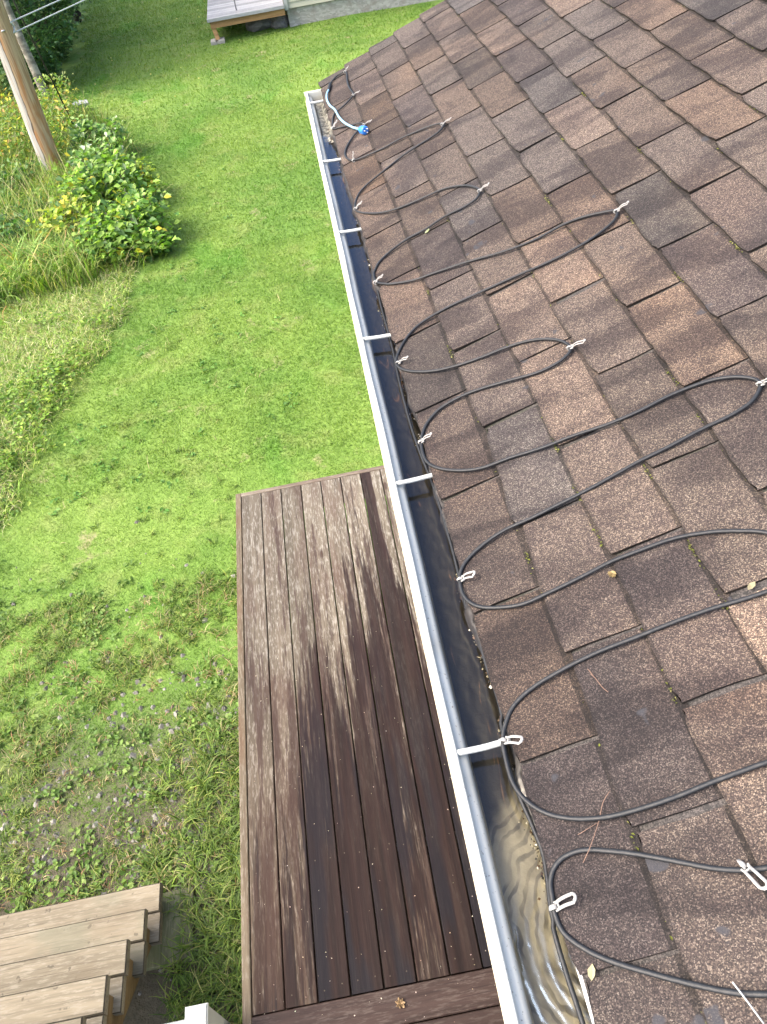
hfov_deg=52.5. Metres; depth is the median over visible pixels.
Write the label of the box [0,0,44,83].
alder tree
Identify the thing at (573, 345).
cable clip
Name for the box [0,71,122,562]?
meadow plants
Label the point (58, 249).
iris clump
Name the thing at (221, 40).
concrete block
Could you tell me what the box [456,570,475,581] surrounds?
cable clip
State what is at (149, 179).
raspberry bush
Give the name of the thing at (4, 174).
shrub
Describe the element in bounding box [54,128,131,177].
raspberry bush
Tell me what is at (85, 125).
raspberry bush
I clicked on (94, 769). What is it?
ground weeds
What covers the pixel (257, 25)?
rock
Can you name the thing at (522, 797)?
heating cable
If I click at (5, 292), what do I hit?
iris clump
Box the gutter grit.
[326,129,546,903]
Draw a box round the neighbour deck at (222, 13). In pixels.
[207,0,284,39]
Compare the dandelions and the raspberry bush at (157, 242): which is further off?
the dandelions
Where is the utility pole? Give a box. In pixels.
[0,0,61,174]
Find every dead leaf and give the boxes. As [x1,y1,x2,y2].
[395,997,404,1007]
[587,964,594,980]
[747,582,754,589]
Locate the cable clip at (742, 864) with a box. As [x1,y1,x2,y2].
[737,859,766,890]
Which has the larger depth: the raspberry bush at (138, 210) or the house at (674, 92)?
the raspberry bush at (138, 210)
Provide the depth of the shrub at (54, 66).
14.71 m
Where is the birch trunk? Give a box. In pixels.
[3,0,53,102]
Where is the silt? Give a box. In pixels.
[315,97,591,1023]
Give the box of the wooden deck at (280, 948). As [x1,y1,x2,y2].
[236,465,503,1023]
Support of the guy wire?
attached to the utility pole
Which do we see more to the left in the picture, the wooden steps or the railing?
the wooden steps
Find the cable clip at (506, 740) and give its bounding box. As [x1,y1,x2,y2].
[499,735,522,744]
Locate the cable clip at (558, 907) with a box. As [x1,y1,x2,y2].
[549,892,576,911]
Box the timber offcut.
[68,99,88,108]
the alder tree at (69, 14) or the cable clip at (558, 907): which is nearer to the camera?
the cable clip at (558, 907)
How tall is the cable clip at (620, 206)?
0.035 m
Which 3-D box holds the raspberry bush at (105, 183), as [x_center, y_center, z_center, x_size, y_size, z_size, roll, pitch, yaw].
[-3.637,-4.241,10.102,1.285,0.883,1.264,26,56,30]
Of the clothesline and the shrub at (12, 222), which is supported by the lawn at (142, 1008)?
the shrub at (12, 222)
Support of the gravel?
on the lawn at (142, 1008)
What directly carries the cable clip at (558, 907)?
attached to the house at (674, 92)
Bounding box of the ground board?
[146,887,194,970]
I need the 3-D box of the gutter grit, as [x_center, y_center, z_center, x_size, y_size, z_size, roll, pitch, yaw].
[0.087,-0.311,2.146,0.101,0.024,4.203,-11,46,-1]
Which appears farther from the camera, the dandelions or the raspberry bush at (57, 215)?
the dandelions
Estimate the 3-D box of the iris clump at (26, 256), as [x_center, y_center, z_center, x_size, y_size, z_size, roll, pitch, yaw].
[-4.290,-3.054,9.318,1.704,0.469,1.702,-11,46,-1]
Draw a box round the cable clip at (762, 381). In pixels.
[755,378,766,386]
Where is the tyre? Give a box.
[69,2,81,22]
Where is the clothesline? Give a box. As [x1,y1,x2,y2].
[1,0,84,32]
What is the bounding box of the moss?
[401,8,757,1023]
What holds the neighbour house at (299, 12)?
on the lawn at (142, 1008)
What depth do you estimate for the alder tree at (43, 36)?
14.30 m
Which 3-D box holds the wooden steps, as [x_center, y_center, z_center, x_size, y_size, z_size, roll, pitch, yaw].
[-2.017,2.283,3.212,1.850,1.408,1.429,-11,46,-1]
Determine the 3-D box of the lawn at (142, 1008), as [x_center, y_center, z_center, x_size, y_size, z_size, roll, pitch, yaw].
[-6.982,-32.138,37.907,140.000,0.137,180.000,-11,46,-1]
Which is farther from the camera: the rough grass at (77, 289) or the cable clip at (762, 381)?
the rough grass at (77, 289)
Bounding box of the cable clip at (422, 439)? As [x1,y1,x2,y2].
[418,432,431,443]
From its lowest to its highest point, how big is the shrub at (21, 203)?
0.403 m
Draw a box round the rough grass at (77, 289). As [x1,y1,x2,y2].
[0,70,175,532]
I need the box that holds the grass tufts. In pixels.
[0,258,280,1023]
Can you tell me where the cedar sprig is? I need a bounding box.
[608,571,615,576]
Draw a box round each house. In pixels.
[283,0,434,26]
[304,0,766,1023]
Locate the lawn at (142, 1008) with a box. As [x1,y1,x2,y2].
[0,0,483,1023]
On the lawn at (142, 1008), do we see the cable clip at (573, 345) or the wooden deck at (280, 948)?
the wooden deck at (280, 948)
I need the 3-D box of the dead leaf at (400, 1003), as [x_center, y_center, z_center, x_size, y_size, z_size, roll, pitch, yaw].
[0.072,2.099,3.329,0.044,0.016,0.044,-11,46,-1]
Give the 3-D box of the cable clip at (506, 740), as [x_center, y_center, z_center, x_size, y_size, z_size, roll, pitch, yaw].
[0.223,0.400,1.365,0.046,0.035,0.017,11,50,20]
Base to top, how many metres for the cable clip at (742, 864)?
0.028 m
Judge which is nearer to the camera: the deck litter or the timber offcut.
the deck litter
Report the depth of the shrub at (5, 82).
14.13 m
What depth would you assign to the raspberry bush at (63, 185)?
10.45 m
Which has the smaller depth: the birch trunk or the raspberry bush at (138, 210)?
the raspberry bush at (138, 210)
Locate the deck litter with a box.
[271,636,485,1020]
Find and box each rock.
[245,18,271,31]
[270,14,288,28]
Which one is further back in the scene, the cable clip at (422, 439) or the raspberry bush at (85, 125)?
the raspberry bush at (85, 125)
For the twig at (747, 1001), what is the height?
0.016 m
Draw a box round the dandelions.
[74,4,227,109]
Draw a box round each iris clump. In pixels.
[0,226,83,297]
[0,260,42,310]
[7,217,130,281]
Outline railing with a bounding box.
[166,1003,230,1023]
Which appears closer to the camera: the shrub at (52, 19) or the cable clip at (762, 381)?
the cable clip at (762, 381)
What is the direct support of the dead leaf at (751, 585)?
on the house at (674, 92)
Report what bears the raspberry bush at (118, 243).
on the lawn at (142, 1008)
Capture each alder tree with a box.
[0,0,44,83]
[0,0,91,84]
[9,0,88,44]
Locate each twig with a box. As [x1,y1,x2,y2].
[578,791,609,862]
[732,982,763,1023]
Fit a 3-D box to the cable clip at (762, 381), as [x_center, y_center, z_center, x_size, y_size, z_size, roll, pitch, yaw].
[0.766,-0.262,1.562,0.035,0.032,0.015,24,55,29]
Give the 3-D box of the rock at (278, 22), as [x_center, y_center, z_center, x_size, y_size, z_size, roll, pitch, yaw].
[-2.094,-9.930,15.767,0.434,0.272,0.423,-11,46,-1]
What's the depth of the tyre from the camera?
18.00 m
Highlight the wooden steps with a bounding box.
[0,882,162,1023]
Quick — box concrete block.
[211,37,224,45]
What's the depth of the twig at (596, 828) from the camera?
1.23 m
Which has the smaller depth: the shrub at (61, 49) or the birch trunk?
the birch trunk
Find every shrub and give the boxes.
[0,158,40,205]
[0,196,52,231]
[0,209,37,254]
[2,68,37,100]
[25,47,62,84]
[35,28,72,60]
[36,9,69,34]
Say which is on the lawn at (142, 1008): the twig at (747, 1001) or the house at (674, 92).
the house at (674, 92)
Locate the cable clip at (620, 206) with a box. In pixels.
[613,201,628,213]
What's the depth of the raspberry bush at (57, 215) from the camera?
9.62 m
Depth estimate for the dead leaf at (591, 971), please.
1.11 m
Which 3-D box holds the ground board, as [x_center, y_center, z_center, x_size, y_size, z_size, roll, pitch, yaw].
[-1.184,2.197,4.084,0.385,0.044,0.360,-11,46,-1]
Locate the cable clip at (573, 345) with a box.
[566,339,585,350]
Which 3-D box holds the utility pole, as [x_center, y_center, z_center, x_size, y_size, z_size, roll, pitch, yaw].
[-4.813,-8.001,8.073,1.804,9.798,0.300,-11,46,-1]
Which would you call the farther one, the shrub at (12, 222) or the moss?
the shrub at (12, 222)
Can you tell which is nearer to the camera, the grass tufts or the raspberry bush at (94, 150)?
the grass tufts
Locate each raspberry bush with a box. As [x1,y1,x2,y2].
[25,192,95,241]
[40,149,147,216]
[47,182,80,203]
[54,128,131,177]
[57,113,128,149]
[59,211,142,268]
[78,179,179,257]
[115,155,160,198]
[127,215,180,262]
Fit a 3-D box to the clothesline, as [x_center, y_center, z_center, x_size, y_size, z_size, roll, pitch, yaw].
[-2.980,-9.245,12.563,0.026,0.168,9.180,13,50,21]
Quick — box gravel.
[0,520,238,1018]
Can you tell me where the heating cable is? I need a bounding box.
[326,71,766,1023]
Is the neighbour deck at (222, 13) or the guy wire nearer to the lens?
the guy wire
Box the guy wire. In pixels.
[13,0,76,129]
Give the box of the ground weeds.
[0,165,297,1021]
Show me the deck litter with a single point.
(379, 880)

